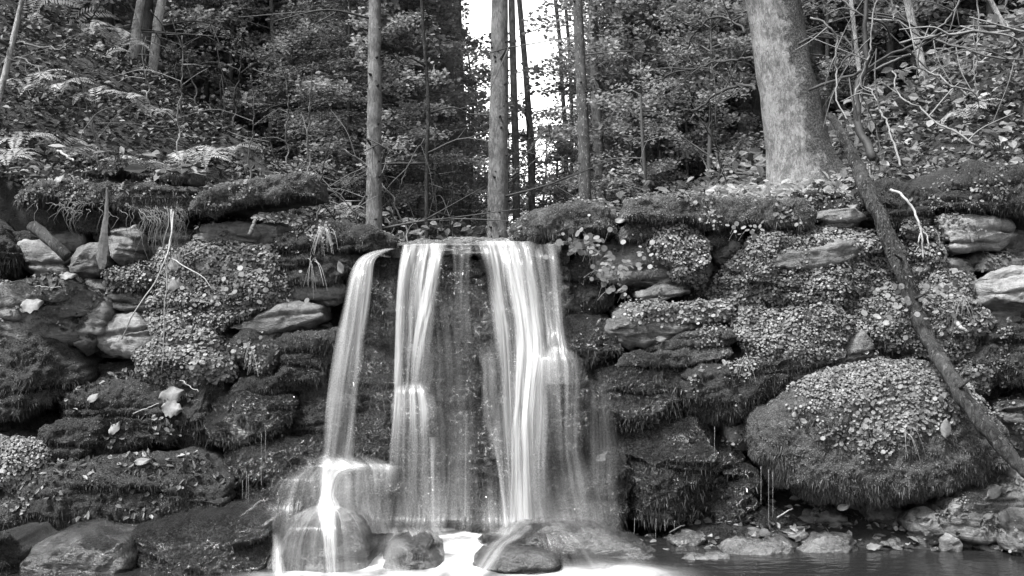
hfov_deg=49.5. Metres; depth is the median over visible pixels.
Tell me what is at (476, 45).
beech tree
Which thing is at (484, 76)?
sapling
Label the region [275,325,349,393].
wall stone
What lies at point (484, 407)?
wall stone
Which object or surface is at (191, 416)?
wall stone
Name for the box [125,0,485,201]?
beech tree
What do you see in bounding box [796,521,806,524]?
pebble
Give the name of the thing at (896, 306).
round leaved plant
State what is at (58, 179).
fallen leaf
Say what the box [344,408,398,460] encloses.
wall stone
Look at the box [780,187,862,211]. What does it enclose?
wall stone
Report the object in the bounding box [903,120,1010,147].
broad leaved plant
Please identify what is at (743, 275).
wall stone
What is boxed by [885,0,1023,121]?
bare branch
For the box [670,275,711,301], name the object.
chinking stone
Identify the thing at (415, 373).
wall stone
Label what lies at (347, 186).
bare sapling
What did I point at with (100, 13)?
bare sapling
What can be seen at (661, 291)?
wall stone
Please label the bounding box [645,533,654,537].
pebble
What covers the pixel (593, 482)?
wall stone
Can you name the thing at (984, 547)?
pebble
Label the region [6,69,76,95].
fern
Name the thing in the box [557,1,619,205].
tree
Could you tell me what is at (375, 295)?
wall stone
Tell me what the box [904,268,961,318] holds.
round leaved plant
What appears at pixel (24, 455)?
wall stone
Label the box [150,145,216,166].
fern
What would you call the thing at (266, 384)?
wall stone
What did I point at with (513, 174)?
bare branch
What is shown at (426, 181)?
tree
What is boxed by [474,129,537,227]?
sapling
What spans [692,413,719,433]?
chinking stone
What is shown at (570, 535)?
boulder
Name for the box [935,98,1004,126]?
fern
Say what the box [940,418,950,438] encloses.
fallen leaf
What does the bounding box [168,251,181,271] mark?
fallen leaf
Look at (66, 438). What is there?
wall stone
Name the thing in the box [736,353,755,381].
grass tuft
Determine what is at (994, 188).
wall stone
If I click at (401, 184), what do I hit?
bare sapling
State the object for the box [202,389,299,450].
wall stone
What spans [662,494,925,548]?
leaf litter
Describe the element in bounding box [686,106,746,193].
bare sapling
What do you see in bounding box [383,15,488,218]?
beech tree
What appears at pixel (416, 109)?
beech tree
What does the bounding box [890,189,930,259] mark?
dead twig
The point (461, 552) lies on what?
waterfall
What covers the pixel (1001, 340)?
wall stone
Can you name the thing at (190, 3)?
beech tree
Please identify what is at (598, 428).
chinking stone
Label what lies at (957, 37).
beech tree
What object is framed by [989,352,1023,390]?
wall stone
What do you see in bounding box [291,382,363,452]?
wall stone
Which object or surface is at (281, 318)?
wall stone
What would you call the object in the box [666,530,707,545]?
shore stone
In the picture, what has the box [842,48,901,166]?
bare branch
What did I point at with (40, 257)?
wall stone
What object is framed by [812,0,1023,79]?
beech tree
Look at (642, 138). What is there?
sapling
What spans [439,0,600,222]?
sky
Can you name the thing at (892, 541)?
pebble
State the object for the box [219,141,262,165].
fern
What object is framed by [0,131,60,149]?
fern
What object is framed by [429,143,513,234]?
sapling
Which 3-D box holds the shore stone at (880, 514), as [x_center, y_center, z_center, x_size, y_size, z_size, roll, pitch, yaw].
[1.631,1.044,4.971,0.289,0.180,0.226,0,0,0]
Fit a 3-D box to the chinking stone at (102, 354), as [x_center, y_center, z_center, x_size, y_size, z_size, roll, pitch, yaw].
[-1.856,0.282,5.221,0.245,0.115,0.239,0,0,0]
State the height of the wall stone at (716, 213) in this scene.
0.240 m
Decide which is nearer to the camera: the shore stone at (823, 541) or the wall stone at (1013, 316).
the shore stone at (823, 541)
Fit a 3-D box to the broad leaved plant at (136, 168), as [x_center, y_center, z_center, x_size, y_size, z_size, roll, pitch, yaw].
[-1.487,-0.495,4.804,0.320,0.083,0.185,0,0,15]
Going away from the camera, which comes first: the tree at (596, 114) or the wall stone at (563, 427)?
the wall stone at (563, 427)
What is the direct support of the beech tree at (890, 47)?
on the ground at (346, 314)
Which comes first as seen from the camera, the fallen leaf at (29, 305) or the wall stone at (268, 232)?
the fallen leaf at (29, 305)
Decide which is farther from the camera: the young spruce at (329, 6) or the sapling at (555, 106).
the sapling at (555, 106)
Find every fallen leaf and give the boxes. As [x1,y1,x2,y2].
[20,298,43,312]
[54,174,65,182]
[59,272,77,279]
[87,393,99,401]
[108,421,120,434]
[134,458,151,464]
[158,386,184,401]
[161,399,182,417]
[167,277,181,291]
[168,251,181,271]
[337,261,343,273]
[615,218,625,222]
[655,336,667,340]
[837,504,849,510]
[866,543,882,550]
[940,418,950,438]
[951,504,962,507]
[983,513,993,519]
[987,486,1002,498]
[1001,510,1009,522]
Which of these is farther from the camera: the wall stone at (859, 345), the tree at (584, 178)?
the tree at (584, 178)
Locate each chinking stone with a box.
[11,230,38,242]
[39,229,93,252]
[92,232,110,241]
[95,350,127,359]
[97,360,126,374]
[146,442,229,448]
[229,367,276,384]
[319,322,332,327]
[331,446,342,455]
[592,421,617,438]
[595,433,612,443]
[599,231,632,241]
[607,283,643,300]
[607,301,669,313]
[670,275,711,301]
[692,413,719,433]
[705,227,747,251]
[710,264,718,276]
[714,432,745,453]
[717,321,731,337]
[725,477,774,500]
[744,455,752,465]
[748,455,765,477]
[972,251,988,278]
[982,387,1004,400]
[1003,229,1023,248]
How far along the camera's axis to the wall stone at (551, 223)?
5.00 m
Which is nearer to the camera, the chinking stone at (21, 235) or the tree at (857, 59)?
the chinking stone at (21, 235)
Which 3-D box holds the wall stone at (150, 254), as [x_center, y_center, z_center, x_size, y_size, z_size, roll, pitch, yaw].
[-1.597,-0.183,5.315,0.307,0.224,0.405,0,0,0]
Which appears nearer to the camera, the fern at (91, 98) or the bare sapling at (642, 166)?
the fern at (91, 98)
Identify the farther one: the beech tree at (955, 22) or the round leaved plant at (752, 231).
the beech tree at (955, 22)
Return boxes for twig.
[56,150,74,161]
[77,107,117,158]
[121,209,172,338]
[153,214,169,262]
[161,211,173,373]
[165,256,223,301]
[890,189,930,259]
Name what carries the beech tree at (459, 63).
on the ground at (346, 314)
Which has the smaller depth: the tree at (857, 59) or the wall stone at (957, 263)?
the wall stone at (957, 263)
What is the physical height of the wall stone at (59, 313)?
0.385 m
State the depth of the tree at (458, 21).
17.93 m
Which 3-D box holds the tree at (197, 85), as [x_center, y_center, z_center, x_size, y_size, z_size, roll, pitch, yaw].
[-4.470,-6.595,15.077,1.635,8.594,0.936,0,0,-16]
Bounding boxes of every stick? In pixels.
[247,219,256,235]
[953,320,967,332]
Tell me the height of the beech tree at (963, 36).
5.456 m
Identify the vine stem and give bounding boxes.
[935,231,940,269]
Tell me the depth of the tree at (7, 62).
6.19 m
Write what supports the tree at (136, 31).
on the ground at (346, 314)
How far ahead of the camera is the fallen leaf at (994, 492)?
4.62 m
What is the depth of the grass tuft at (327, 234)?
4.91 m
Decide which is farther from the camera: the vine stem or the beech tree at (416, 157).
the beech tree at (416, 157)
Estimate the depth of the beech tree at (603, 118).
17.46 m
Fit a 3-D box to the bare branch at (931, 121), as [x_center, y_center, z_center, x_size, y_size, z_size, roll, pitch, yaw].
[2.216,-0.927,5.809,0.248,0.500,0.762,0,0,-43]
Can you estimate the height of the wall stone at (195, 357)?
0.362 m
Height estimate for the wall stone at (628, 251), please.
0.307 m
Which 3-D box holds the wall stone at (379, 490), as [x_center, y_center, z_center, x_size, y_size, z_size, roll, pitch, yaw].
[-0.817,0.941,5.059,0.740,0.407,0.685,0,0,0]
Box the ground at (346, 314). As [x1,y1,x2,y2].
[0,0,1023,548]
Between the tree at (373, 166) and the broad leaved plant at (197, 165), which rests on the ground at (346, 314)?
the tree at (373, 166)
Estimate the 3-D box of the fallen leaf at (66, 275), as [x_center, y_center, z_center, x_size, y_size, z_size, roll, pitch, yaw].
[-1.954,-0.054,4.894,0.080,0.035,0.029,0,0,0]
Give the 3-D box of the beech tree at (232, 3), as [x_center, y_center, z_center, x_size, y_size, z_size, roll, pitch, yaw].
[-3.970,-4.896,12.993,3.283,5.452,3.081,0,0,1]
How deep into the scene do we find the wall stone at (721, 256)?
5.07 m
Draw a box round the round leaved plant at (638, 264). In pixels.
[622,240,658,276]
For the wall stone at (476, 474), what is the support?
on the ground at (346, 314)
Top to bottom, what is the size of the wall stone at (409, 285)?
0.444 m
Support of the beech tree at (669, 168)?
on the ground at (346, 314)
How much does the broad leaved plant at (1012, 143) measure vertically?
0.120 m
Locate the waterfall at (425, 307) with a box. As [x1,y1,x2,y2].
[419,256,436,344]
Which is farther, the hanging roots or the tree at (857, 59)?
the tree at (857, 59)
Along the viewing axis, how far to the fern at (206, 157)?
6.95 m
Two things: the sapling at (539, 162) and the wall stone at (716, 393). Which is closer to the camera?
the wall stone at (716, 393)
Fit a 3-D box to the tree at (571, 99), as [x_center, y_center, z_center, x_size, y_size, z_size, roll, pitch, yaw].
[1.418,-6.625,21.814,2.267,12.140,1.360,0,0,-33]
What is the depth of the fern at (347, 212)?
7.76 m
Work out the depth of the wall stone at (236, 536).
4.36 m
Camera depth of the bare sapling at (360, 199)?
9.56 m
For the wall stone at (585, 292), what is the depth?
5.11 m
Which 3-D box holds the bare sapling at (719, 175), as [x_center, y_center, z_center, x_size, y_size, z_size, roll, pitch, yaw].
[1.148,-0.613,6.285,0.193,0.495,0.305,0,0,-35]
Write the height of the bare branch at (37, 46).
0.482 m
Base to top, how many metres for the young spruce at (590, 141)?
6.660 m
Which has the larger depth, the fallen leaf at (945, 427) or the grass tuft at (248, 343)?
the grass tuft at (248, 343)
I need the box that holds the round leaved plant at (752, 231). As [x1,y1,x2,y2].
[725,220,797,242]
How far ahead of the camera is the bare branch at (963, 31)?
5.80 m
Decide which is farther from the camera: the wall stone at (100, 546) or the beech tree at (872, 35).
the beech tree at (872, 35)
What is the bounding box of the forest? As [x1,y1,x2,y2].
[176,0,604,235]
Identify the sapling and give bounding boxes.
[57,1,105,26]
[62,0,129,37]
[77,74,161,164]
[87,0,136,42]
[110,10,194,124]
[110,36,207,166]
[119,0,150,108]
[141,5,200,103]
[179,75,279,178]
[192,34,256,138]
[210,7,258,126]
[218,0,364,168]
[228,131,324,217]
[254,64,314,170]
[277,4,453,221]
[286,127,363,219]
[289,62,326,172]
[323,170,365,209]
[327,188,377,223]
[329,189,365,222]
[331,110,419,241]
[357,132,391,220]
[362,138,433,234]
[365,173,392,232]
[385,77,444,230]
[406,26,566,243]
[406,125,460,238]
[429,60,528,225]
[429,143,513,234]
[430,63,538,228]
[434,171,472,238]
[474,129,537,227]
[474,134,511,227]
[481,100,578,242]
[520,100,592,202]
[520,139,577,212]
[522,118,591,207]
[586,46,689,193]
[590,77,672,209]
[607,0,764,195]
[636,131,652,193]
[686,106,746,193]
[714,134,743,184]
[860,50,906,176]
[872,0,995,37]
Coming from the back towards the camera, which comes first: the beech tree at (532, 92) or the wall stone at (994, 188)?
the beech tree at (532, 92)
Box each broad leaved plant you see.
[48,143,159,162]
[123,164,205,184]
[171,162,208,181]
[838,149,911,174]
[883,138,935,163]
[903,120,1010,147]
[962,129,1023,150]
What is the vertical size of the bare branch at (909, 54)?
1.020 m
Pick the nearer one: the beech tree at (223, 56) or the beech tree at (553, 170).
the beech tree at (223, 56)
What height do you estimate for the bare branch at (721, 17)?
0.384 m
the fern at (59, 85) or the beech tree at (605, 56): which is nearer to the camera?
the fern at (59, 85)
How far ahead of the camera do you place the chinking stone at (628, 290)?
5.17 m
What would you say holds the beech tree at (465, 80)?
on the ground at (346, 314)
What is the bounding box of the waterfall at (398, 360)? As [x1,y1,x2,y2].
[395,277,403,418]
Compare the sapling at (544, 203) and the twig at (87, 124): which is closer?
the twig at (87, 124)
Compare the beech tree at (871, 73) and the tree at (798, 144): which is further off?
the beech tree at (871, 73)
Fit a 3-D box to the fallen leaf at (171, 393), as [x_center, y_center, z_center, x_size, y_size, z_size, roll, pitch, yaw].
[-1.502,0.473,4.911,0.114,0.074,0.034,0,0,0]
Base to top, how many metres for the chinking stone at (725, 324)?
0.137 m
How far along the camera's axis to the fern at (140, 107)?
7.37 m
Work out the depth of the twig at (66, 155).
5.13 m
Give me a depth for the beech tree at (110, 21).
12.66 m
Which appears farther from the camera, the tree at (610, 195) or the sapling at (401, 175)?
the tree at (610, 195)
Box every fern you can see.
[0,0,82,23]
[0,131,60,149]
[0,148,40,164]
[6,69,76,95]
[12,131,104,162]
[17,77,95,99]
[34,0,118,36]
[69,85,123,105]
[77,20,162,63]
[81,26,118,39]
[81,44,129,62]
[99,155,164,181]
[105,91,183,124]
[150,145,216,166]
[176,147,235,169]
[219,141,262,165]
[319,202,365,221]
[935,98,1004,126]
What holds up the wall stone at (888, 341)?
on the wall stone at (979, 377)
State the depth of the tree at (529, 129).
15.96 m
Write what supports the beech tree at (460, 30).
on the ground at (346, 314)
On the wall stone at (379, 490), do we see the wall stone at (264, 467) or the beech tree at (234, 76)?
the wall stone at (264, 467)
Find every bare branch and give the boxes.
[1,48,83,118]
[15,25,126,114]
[508,99,573,182]
[508,129,577,177]
[639,40,754,122]
[664,0,746,48]
[676,46,756,140]
[795,0,862,156]
[798,9,873,105]
[808,30,977,126]
[809,0,895,113]
[824,0,953,72]
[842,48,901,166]
[849,0,929,161]
[868,0,959,85]
[880,70,1015,153]
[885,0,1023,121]
[899,16,1023,46]
[905,20,980,112]
[929,0,980,96]
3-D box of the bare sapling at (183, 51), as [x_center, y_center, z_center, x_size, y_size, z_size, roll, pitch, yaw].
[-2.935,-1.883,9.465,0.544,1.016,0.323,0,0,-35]
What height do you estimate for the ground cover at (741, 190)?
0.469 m
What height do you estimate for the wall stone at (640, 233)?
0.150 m
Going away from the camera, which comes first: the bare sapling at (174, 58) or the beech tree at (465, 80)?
the bare sapling at (174, 58)
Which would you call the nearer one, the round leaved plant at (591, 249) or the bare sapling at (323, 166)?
the round leaved plant at (591, 249)
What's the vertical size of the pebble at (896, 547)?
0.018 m
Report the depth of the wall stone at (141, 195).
5.05 m
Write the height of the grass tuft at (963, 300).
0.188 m
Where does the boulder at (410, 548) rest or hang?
in the water
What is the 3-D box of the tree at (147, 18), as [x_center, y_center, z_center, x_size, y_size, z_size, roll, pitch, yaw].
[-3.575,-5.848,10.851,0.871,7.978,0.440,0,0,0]
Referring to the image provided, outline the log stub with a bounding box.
[27,221,71,261]
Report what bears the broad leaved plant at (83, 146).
on the wall stone at (113, 171)
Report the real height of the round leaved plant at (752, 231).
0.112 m
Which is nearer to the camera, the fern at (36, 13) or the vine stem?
the vine stem
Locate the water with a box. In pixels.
[5,523,1023,575]
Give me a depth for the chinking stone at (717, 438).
5.06 m
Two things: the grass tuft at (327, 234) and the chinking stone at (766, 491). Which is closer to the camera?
the grass tuft at (327, 234)
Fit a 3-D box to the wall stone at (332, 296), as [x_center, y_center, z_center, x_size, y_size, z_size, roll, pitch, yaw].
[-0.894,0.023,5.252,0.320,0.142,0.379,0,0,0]
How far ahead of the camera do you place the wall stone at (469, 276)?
5.11 m
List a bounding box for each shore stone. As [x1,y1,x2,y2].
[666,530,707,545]
[681,550,729,559]
[701,523,748,545]
[718,533,793,554]
[751,503,804,532]
[796,529,857,552]
[798,505,851,528]
[859,506,902,525]
[897,506,944,546]
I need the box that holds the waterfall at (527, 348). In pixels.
[513,284,541,521]
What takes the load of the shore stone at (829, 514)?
in the water
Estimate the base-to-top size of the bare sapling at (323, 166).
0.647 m
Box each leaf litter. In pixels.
[0,119,297,225]
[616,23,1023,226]
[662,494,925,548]
[831,25,1023,193]
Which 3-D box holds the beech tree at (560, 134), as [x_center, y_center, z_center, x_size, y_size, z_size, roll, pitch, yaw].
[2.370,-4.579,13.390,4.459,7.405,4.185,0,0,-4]
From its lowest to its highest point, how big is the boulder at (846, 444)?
0.703 m
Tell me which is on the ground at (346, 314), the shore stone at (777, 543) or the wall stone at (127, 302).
the shore stone at (777, 543)
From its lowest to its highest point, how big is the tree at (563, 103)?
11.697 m
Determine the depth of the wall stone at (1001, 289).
4.95 m
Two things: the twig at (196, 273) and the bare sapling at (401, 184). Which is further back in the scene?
the bare sapling at (401, 184)
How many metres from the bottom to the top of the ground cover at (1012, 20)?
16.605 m
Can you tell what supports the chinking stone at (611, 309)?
on the chinking stone
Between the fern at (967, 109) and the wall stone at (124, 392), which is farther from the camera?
the fern at (967, 109)
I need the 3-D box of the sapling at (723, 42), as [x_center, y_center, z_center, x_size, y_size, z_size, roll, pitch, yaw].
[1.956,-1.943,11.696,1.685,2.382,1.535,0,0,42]
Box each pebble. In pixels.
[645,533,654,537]
[747,527,759,532]
[748,531,762,537]
[759,528,770,537]
[788,531,808,541]
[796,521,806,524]
[829,522,842,527]
[878,541,890,546]
[887,537,900,546]
[891,545,902,549]
[896,541,904,546]
[930,546,939,550]
[938,532,962,551]
[962,543,972,546]
[977,545,993,550]
[988,544,1003,550]
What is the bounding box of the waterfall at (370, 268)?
[369,258,374,277]
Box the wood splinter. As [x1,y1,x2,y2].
[96,187,108,268]
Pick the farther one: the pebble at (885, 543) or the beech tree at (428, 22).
the beech tree at (428, 22)
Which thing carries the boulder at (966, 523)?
on the water
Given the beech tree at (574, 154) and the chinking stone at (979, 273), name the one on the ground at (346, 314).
the beech tree at (574, 154)
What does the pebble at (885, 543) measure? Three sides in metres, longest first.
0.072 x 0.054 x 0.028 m
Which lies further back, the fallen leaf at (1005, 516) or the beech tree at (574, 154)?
the beech tree at (574, 154)
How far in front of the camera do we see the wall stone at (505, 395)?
5.03 m
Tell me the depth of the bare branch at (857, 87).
6.00 m
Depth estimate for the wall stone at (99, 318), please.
4.97 m
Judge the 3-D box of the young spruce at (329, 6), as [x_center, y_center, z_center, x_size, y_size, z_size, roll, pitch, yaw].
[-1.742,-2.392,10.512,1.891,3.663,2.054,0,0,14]
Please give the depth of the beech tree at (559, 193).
14.60 m
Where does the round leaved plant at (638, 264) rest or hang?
attached to the wall stone at (682, 250)
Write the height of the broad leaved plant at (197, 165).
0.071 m
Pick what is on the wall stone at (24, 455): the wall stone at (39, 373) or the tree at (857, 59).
the wall stone at (39, 373)
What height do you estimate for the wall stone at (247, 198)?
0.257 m
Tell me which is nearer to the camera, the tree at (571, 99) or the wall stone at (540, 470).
the wall stone at (540, 470)
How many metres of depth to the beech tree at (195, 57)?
11.66 m
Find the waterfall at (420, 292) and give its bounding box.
[419,245,427,311]
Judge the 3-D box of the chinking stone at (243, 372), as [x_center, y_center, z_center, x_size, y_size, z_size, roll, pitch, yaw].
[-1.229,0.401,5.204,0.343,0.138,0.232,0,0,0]
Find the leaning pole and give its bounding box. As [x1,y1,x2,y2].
[826,112,1023,477]
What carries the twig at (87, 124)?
on the leaf litter at (13, 170)
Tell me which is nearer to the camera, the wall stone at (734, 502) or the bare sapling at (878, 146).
the wall stone at (734, 502)
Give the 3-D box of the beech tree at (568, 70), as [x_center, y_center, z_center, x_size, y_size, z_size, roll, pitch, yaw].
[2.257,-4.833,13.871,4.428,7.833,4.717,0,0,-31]
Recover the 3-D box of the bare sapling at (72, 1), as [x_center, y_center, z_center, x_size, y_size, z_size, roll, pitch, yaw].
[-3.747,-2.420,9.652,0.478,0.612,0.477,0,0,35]
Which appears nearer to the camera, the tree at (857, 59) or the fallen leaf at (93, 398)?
the fallen leaf at (93, 398)
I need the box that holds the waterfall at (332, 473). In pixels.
[318,462,349,542]
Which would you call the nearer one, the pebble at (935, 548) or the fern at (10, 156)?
the pebble at (935, 548)
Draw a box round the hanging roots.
[26,198,190,269]
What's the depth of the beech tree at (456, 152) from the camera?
23.09 m
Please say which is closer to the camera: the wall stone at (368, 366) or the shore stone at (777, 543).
the shore stone at (777, 543)
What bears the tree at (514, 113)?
on the ground at (346, 314)
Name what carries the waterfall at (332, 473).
on the boulder at (306, 543)
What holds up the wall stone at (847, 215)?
on the wall stone at (843, 226)
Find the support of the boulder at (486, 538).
in the water
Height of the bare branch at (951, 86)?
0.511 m
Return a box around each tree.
[0,0,24,105]
[72,0,257,21]
[78,0,118,21]
[79,0,113,34]
[90,0,528,156]
[91,0,295,106]
[101,0,232,78]
[101,0,299,80]
[115,0,318,124]
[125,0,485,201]
[127,0,248,66]
[129,1,522,139]
[138,0,153,68]
[153,0,431,148]
[161,0,480,194]
[161,32,487,200]
[162,1,202,86]
[162,22,407,124]
[188,2,227,108]
[201,1,457,189]
[218,0,469,205]
[221,0,468,203]
[236,0,488,204]
[240,24,263,131]
[241,1,483,205]
[242,0,525,228]
[273,0,520,209]
[286,0,488,177]
[328,0,527,238]
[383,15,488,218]
[384,1,454,233]
[385,10,470,208]
[386,12,481,208]
[406,31,483,220]
[410,1,487,204]
[413,9,465,236]
[453,0,489,234]
[467,0,538,234]
[468,0,571,211]
[477,0,609,237]
[508,0,878,200]
[509,0,835,152]
[514,0,863,205]
[519,2,592,202]
[527,0,751,195]
[536,3,721,196]
[537,10,603,197]
[538,0,805,174]
[541,0,748,199]
[542,27,682,198]
[546,0,950,136]
[547,0,741,198]
[548,1,732,203]
[550,0,737,197]
[552,0,686,243]
[555,3,732,205]
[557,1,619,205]
[563,15,844,151]
[586,0,880,172]
[590,0,749,192]
[603,3,616,204]
[675,21,756,185]
[679,0,936,124]
[699,15,765,174]
[708,0,861,151]
[717,25,907,71]
[745,0,843,187]
[803,0,852,116]
[805,4,945,104]
[806,0,929,97]
[811,0,1023,94]
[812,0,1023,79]
[822,0,1020,97]
[822,8,931,84]
[823,2,1007,35]
[833,0,1008,26]
[833,4,885,110]
[839,0,1019,76]
[868,0,1020,58]
[898,28,964,61]
[926,0,1015,51]
[929,0,1009,63]
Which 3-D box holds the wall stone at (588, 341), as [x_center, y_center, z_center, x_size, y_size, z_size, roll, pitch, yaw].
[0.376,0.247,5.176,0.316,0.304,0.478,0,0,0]
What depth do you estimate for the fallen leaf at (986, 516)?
4.62 m
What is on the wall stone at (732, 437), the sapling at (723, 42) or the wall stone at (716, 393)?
the wall stone at (716, 393)
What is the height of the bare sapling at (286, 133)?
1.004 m
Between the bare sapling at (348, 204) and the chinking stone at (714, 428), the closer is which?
the chinking stone at (714, 428)
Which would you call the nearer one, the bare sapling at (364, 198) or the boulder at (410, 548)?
the boulder at (410, 548)
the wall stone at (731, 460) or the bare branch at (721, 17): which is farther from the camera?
the bare branch at (721, 17)
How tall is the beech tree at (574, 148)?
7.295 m
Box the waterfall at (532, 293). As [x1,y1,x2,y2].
[488,241,541,414]
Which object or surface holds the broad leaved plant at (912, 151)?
on the wall stone at (994, 188)
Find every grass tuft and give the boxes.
[242,341,257,372]
[303,257,326,298]
[310,226,337,255]
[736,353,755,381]
[904,428,924,461]
[949,295,974,336]
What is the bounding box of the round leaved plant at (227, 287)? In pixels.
[164,264,308,320]
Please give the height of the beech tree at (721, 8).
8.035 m
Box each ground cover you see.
[0,0,404,257]
[45,0,1023,251]
[705,161,878,198]
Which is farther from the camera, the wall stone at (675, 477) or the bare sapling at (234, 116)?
the bare sapling at (234, 116)
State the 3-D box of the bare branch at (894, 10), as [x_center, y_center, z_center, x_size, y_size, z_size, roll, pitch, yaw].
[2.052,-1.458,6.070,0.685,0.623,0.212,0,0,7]
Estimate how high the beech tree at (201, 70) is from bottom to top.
6.541 m
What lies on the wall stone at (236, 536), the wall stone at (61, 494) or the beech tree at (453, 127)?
the wall stone at (61, 494)
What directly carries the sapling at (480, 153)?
on the ground at (346, 314)
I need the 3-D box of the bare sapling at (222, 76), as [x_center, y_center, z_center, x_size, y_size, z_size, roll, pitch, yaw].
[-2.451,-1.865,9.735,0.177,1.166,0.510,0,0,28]
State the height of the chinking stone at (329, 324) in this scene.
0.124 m
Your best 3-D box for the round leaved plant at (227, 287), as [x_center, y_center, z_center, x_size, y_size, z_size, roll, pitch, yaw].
[-1.170,0.023,4.761,0.604,0.254,0.156,0,0,0]
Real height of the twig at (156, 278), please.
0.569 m
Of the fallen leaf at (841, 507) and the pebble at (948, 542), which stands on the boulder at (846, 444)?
the fallen leaf at (841, 507)
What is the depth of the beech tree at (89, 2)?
15.05 m
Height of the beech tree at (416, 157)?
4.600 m
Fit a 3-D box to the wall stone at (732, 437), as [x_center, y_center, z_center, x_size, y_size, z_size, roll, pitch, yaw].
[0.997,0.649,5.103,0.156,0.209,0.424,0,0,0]
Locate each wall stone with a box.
[0,219,27,280]
[0,270,107,345]
[0,335,109,423]
[0,429,56,493]
[0,445,237,530]
[0,522,58,575]
[11,175,201,222]
[17,239,73,276]
[19,518,139,573]
[36,416,106,464]
[58,359,192,454]
[66,204,204,236]
[67,242,115,278]
[73,296,120,355]
[80,154,206,186]
[84,278,107,295]
[97,312,151,358]
[101,259,159,294]
[107,291,152,312]
[108,224,148,266]
[131,325,245,388]
[132,498,285,575]
[140,238,296,338]
[143,225,196,264]
[170,382,231,449]
[188,169,328,222]
[188,216,261,244]
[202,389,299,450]
[223,433,338,501]
[224,328,283,374]
[227,372,287,395]
[231,300,333,334]
[251,222,294,246]
[260,455,409,534]
[263,251,380,290]
[272,217,398,261]
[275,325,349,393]
[290,278,351,307]
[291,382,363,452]
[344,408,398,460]
[345,256,404,345]
[346,340,408,411]
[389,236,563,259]
[389,391,453,534]
[395,335,433,394]
[399,254,456,337]
[424,335,501,394]
[430,384,488,407]
[436,296,502,340]
[442,406,511,534]
[448,258,487,300]
[465,395,499,419]
[481,257,557,343]
[490,339,545,422]
[499,418,567,520]
[507,196,619,247]
[532,343,593,461]
[544,437,631,529]
[561,313,625,372]
[566,255,617,314]
[583,238,717,288]
[586,365,693,433]
[604,297,736,350]
[610,413,724,529]
[613,222,659,246]
[615,346,732,370]
[618,190,817,235]
[629,283,690,303]
[641,322,737,356]
[644,220,713,295]
[679,345,830,427]
[699,223,911,309]
[705,226,743,250]
[710,238,742,267]
[710,477,759,525]
[716,443,745,480]
[719,420,745,452]
[728,302,857,373]
[729,462,763,495]
[735,303,767,314]
[771,237,863,269]
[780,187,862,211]
[814,206,866,224]
[816,222,860,230]
[833,327,878,364]
[844,281,996,364]
[854,176,935,231]
[896,219,948,268]
[905,157,1023,223]
[908,261,933,281]
[917,267,976,297]
[933,211,1017,254]
[942,253,974,273]
[953,358,997,395]
[957,317,1023,371]
[959,248,1023,272]
[973,265,1023,316]
[986,393,1023,457]
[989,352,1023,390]
[990,310,1021,324]
[996,507,1023,556]
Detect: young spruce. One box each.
[240,0,431,223]
[277,0,438,232]
[283,0,477,236]
[525,0,736,206]
[546,10,698,211]
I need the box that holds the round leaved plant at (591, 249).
[543,227,635,303]
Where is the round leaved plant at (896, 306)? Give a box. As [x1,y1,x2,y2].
[856,276,938,347]
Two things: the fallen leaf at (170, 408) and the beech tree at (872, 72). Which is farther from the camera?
the beech tree at (872, 72)
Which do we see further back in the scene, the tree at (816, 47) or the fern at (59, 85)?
the tree at (816, 47)
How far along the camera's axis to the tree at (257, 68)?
13.96 m
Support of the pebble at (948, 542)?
on the ground at (346, 314)
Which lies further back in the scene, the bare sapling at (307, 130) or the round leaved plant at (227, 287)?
the bare sapling at (307, 130)
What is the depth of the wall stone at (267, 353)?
4.95 m
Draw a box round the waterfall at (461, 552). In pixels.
[454,540,473,573]
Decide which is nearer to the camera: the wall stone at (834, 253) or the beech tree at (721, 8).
the wall stone at (834, 253)
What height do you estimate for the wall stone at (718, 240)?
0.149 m
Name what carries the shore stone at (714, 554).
on the ground at (346, 314)
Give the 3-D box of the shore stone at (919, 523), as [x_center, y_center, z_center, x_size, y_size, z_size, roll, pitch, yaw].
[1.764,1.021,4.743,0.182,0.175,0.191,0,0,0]
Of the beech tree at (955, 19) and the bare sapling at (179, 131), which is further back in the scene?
the beech tree at (955, 19)
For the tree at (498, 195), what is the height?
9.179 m
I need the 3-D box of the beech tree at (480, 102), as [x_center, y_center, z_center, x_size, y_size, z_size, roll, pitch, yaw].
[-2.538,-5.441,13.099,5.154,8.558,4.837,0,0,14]
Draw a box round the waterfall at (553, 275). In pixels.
[536,244,574,339]
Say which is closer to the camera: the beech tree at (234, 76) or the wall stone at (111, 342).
the wall stone at (111, 342)
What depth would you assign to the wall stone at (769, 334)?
4.91 m
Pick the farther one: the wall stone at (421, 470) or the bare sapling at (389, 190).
the bare sapling at (389, 190)
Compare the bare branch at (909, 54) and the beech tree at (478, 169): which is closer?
the bare branch at (909, 54)
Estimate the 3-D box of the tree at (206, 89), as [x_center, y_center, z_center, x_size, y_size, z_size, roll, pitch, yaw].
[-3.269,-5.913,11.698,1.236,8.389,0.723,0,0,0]
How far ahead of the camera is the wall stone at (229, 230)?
5.08 m
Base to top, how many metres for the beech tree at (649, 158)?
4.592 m
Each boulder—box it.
[266,500,386,572]
[383,527,444,569]
[433,532,442,542]
[472,537,561,574]
[478,532,498,544]
[499,506,655,559]
[511,529,552,546]
[740,355,1011,513]
[907,457,1023,544]
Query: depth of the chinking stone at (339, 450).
5.07 m
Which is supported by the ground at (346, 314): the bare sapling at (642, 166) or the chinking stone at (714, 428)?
the bare sapling at (642, 166)
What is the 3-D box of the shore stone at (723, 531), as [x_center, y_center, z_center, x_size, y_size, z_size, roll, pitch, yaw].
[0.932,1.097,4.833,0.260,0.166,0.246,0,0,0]

